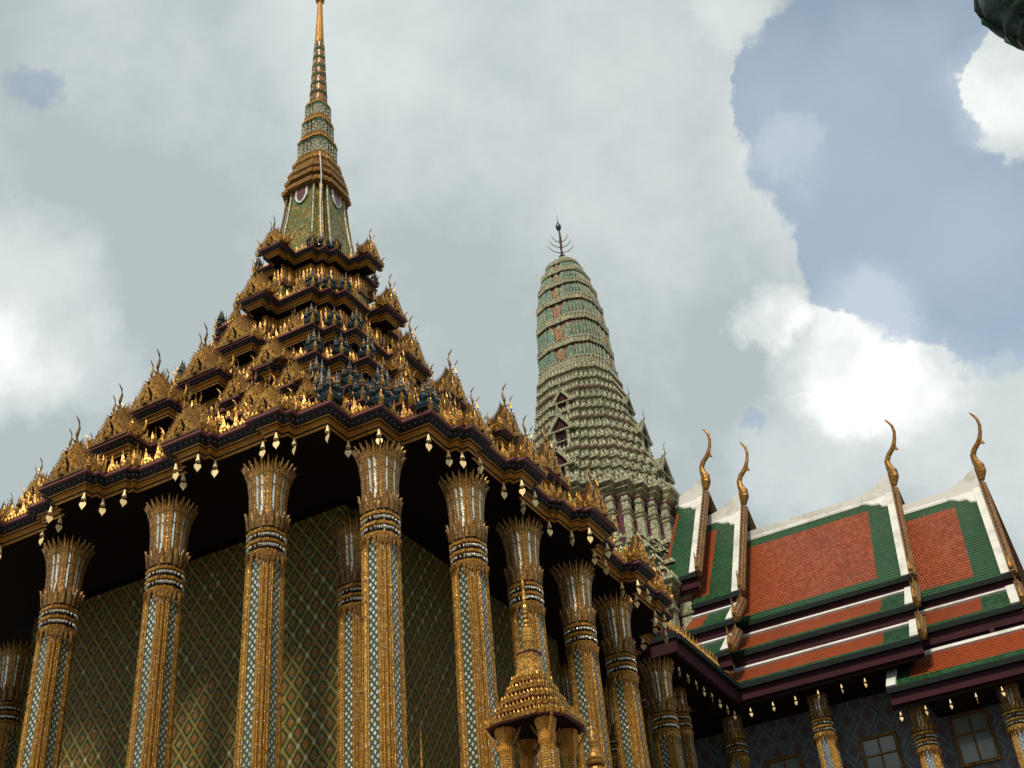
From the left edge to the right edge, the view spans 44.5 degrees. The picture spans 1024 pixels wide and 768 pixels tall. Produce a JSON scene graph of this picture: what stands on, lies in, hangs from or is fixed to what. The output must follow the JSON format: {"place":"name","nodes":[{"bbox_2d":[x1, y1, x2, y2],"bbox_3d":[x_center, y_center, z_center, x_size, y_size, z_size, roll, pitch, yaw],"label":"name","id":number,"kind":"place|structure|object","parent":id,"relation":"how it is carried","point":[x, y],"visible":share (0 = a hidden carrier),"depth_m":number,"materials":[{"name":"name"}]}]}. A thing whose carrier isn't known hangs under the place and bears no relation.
{"place":"outdoors","nodes":[
{"label":"outdoors","id":0,"kind":"place"},
{"bbox_2d":[0,0,1023,568],"label":"sky","id":1,"kind":"structure","parent":0,"point":[796,227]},
{"bbox_2d":[532,214,1023,767],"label":"cruciform hall","id":2,"kind":"structure","parent":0,"point":[896,600],"depth_m":41.81,"materials":[{"name":"red tile"}]},
{"bbox_2d":[765,753,803,767],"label":"window","id":3,"kind":"structure","parent":2,"relation":"in","point":[795,760],"depth_m":39.76,"materials":[{"name":"grey glass"}]},
{"bbox_2d":[858,729,904,767],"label":"window","id":4,"kind":"structure","parent":2,"relation":"in","point":[880,750],"depth_m":38.51,"materials":[{"name":"grey glass"}]},
{"bbox_2d":[947,707,1002,767],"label":"window","id":5,"kind":"structure","parent":2,"relation":"in","point":[975,741],"depth_m":37.34,"materials":[{"name":"grey glass"}]},
{"bbox_2d":[974,0,1023,50],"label":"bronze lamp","id":6,"kind":"object","parent":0,"point":[1003,19],"visible":1,"depth_m":7.60,"materials":[{"name":"green metal"}]},
{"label":"terrace","id":7,"kind":"structure","parent":0,"visible":0},
{"bbox_2d":[0,0,684,767],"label":"gilded hall","id":8,"kind":"structure","parent":7,"relation":"on","point":[316,600],"depth_m":26.55,"materials":[{"name":"metal"}]},
{"bbox_2d":[39,528,44,545],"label":"wind bell","id":9,"kind":"object","parent":8,"relation":"hanging from","point":[42,539],"visible":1,"depth_m":26.56,"materials":[{"name":"gold metal"}]},
{"bbox_2d":[46,505,52,523],"bbox_3d":[-9.537,2.689,25.852,0.105,0.442,0.103,-13,-36,11],"label":"wind bell","id":10,"kind":"object","parent":8,"relation":"hanging from","point":[48,517],"visible":1,"depth_m":25.82,"materials":[{"name":"gold metal"}]},
{"bbox_2d":[56,514,61,531],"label":"wind bell","id":11,"kind":"object","parent":8,"relation":"hanging from","point":[59,527],"visible":1,"depth_m":26.15,"materials":[{"name":"gold metal"}]},
{"bbox_2d":[79,492,85,509],"bbox_3d":[-8.736,2.374,25.513,0.104,0.442,0.104,26,-46,-37],"label":"wind bell","id":12,"kind":"object","parent":8,"relation":"hanging from","point":[82,504],"visible":1,"depth_m":25.48,"materials":[{"name":"gold metal"}]},
{"bbox_2d":[99,497,105,514],"bbox_3d":[-8.420,2.522,25.766,0.101,0.442,0.109,-19,-37,19],"label":"wind bell","id":13,"kind":"object","parent":8,"relation":"hanging from","point":[101,510],"visible":1,"depth_m":25.73,"materials":[{"name":"gold metal"}]},
{"bbox_2d":[120,488,126,506],"bbox_3d":[-7.917,2.321,25.548,0.106,0.442,0.104,-11,-36,9],"label":"wind bell","id":14,"kind":"object","parent":8,"relation":"hanging from","point":[124,501],"visible":1,"depth_m":25.52,"materials":[{"name":"gold metal"}]},
{"bbox_2d":[173,463,178,480],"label":"wind bell","id":15,"kind":"object","parent":8,"relation":"hanging from","point":[176,475],"visible":1,"depth_m":24.86,"materials":[{"name":"gold metal"}]},
{"bbox_2d":[180,472,186,489],"bbox_3d":[-6.611,1.956,25.207,0.104,0.442,0.106,-19,-37,18],"label":"wind bell","id":16,"kind":"object","parent":8,"relation":"hanging from","point":[183,485],"visible":1,"depth_m":25.18,"materials":[{"name":"gold metal"}]},
{"bbox_2d":[194,453,200,470],"bbox_3d":[-6.193,1.547,24.684,0.104,0.442,0.106,-19,-37,19],"label":"wind bell","id":17,"kind":"object","parent":8,"relation":"hanging from","point":[197,467],"visible":1,"depth_m":24.65,"materials":[{"name":"gold metal"}]},
{"bbox_2d":[211,459,217,477],"bbox_3d":[-5.907,1.678,24.908,0.106,0.442,0.102,-32,-43,32],"label":"wind bell","id":18,"kind":"object","parent":8,"relation":"hanging from","point":[214,473],"visible":1,"depth_m":24.87,"materials":[{"name":"gold metal"}]},
{"bbox_2d":[259,440,265,457],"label":"wind bell","id":19,"kind":"object","parent":8,"relation":"hanging from","point":[262,453],"visible":0.98,"depth_m":24.45,"materials":[{"name":"gold metal"}]},
{"bbox_2d":[273,432,279,448],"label":"wind bell","id":20,"kind":"object","parent":8,"relation":"hanging from","point":[276,444],"visible":1,"depth_m":24.22,"materials":[{"name":"gold metal"}]},
{"bbox_2d":[292,436,296,454],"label":"wind bell","id":21,"kind":"object","parent":8,"relation":"hanging from","point":[294,444],"visible":1,"depth_m":24.46,"materials":[{"name":"gold metal"}]},
{"bbox_2d":[325,424,329,442],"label":"wind bell","id":22,"kind":"object","parent":8,"relation":"hanging from","point":[327,431],"visible":1,"depth_m":24.18,"materials":[{"name":"gold metal"}]},
{"bbox_2d":[345,439,351,457],"bbox_3d":[-3.228,1.275,24.696,0.104,0.442,0.104,24,-45,-35],"label":"wind bell","id":23,"kind":"object","parent":8,"relation":"hanging from","point":[347,452],"visible":1,"depth_m":24.66,"materials":[{"name":"gold metal"}]},
{"bbox_2d":[376,429,382,444],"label":"wind bell","id":24,"kind":"object","parent":8,"relation":"hanging from","point":[379,435],"visible":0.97,"depth_m":24.43,"materials":[{"name":"gold metal"}]},
{"bbox_2d":[426,433,431,450],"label":"wind bell","id":25,"kind":"object","parent":8,"relation":"hanging from","point":[428,446],"visible":1,"depth_m":24.71,"materials":[{"name":"gold metal"}]},
{"bbox_2d":[446,450,452,466],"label":"wind bell","id":26,"kind":"object","parent":8,"relation":"hanging from","point":[450,461],"visible":1,"depth_m":25.23,"materials":[{"name":"gold metal"}]},
{"bbox_2d":[460,450,465,467],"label":"wind bell","id":27,"kind":"object","parent":8,"relation":"hanging from","point":[462,463],"visible":1,"depth_m":25.33,"materials":[{"name":"gold metal"}]},
{"bbox_2d":[477,457,483,472],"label":"wind bell","id":28,"kind":"object","parent":8,"relation":"hanging from","point":[481,468],"visible":0.98,"depth_m":25.55,"materials":[{"name":"gold metal"}]},
{"bbox_2d":[501,481,506,499],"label":"wind bell","id":29,"kind":"object","parent":8,"relation":"hanging from","point":[504,495],"visible":1,"depth_m":26.46,"materials":[{"name":"gold metal"}]},
{"bbox_2d":[519,478,525,495],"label":"wind bell","id":30,"kind":"object","parent":8,"relation":"hanging from","point":[522,491],"visible":1,"depth_m":26.41,"materials":[{"name":"gold metal"}]},
{"bbox_2d":[520,498,524,514],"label":"wind bell","id":31,"kind":"object","parent":8,"relation":"hanging from","point":[522,504],"visible":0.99,"depth_m":27.07,"materials":[{"name":"gold metal"}]},
{"bbox_2d":[532,490,537,506],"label":"wind bell","id":32,"kind":"object","parent":8,"relation":"hanging from","point":[535,502],"visible":1,"depth_m":26.84,"materials":[{"name":"gold metal"}]},
{"bbox_2d":[547,520,552,536],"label":"wind bell","id":33,"kind":"object","parent":8,"relation":"hanging from","point":[549,532],"visible":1,"depth_m":27.97,"materials":[{"name":"gold metal"}]},
{"bbox_2d":[570,531,573,545],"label":"wind bell","id":34,"kind":"object","parent":8,"relation":"hanging from","point":[571,536],"visible":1,"depth_m":28.43,"materials":[{"name":"gold metal"}]},
{"bbox_2d":[587,528,592,543],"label":"wind bell","id":35,"kind":"object","parent":8,"relation":"hanging from","point":[590,539],"visible":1,"depth_m":28.38,"materials":[{"name":"gold metal"}]},
{"bbox_2d":[592,550,597,563],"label":"wind bell","id":36,"kind":"object","parent":8,"relation":"hanging from","point":[595,560],"visible":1,"depth_m":29.28,"materials":[{"name":"gold metal"}]},
{"bbox_2d":[603,558,608,574],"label":"wind bell","id":37,"kind":"object","parent":8,"relation":"hanging from","point":[605,570],"visible":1,"depth_m":29.75,"materials":[{"name":"gold metal"}]},
{"bbox_2d":[605,542,610,557],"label":"wind bell","id":38,"kind":"object","parent":8,"relation":"hanging from","point":[608,554],"visible":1,"depth_m":29.06,"materials":[{"name":"gold metal"}]},
{"bbox_2d":[634,594,638,608],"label":"wind bell","id":39,"kind":"object","parent":8,"relation":"hanging from","point":[636,603],"visible":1,"depth_m":31.40,"materials":[{"name":"gold metal"}]},
{"bbox_2d":[636,580,640,594],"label":"wind bell","id":40,"kind":"object","parent":8,"relation":"hanging from","point":[638,586],"visible":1,"depth_m":30.78,"materials":[{"name":"gold metal"}]},
{"bbox_2d":[641,636,645,649],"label":"wind bell","id":41,"kind":"object","parent":8,"relation":"hanging from","point":[643,646],"visible":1,"depth_m":33.61,"materials":[{"name":"gold metal"}]},
{"bbox_2d":[646,587,650,602],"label":"wind bell","id":42,"kind":"object","parent":8,"relation":"hanging from","point":[648,599],"visible":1,"depth_m":31.19,"materials":[{"name":"gold metal"}]},
{"bbox_2d":[653,619,657,633],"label":"wind bell","id":43,"kind":"object","parent":8,"relation":"hanging from","point":[655,630],"visible":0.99,"depth_m":32.80,"materials":[{"name":"gold metal"}]},
{"bbox_2d":[653,610,657,623],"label":"wind bell","id":44,"kind":"object","parent":8,"relation":"hanging from","point":[655,618],"visible":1,"depth_m":32.29,"materials":[{"name":"gold metal"}]},
{"bbox_2d":[662,613,667,628],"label":"wind bell","id":45,"kind":"object","parent":8,"relation":"hanging from","point":[665,624],"visible":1,"depth_m":32.54,"materials":[{"name":"gold metal"}]},
{"bbox_2d":[664,630,667,643],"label":"wind bell","id":46,"kind":"object","parent":8,"relation":"hanging from","point":[666,638],"visible":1,"depth_m":33.38,"materials":[{"name":"gold metal"}]},
{"bbox_2d":[420,722,422,767],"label":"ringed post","id":47,"kind":"object","parent":7,"relation":"on","point":[421,747],"visible":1,"depth_m":19.16,"materials":[{"name":"metal"}]},
{"bbox_2d":[483,567,586,767],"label":"miniature pavilion","id":48,"kind":"structure","parent":7,"relation":"on","point":[533,714],"depth_m":18.71,"materials":[{"name":"gold metal"}]},
{"bbox_2d":[586,682,604,767],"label":"spire","id":49,"kind":"object","parent":7,"relation":"on","point":[595,758],"visible":1,"depth_m":19.49,"materials":[{"name":"metal"}]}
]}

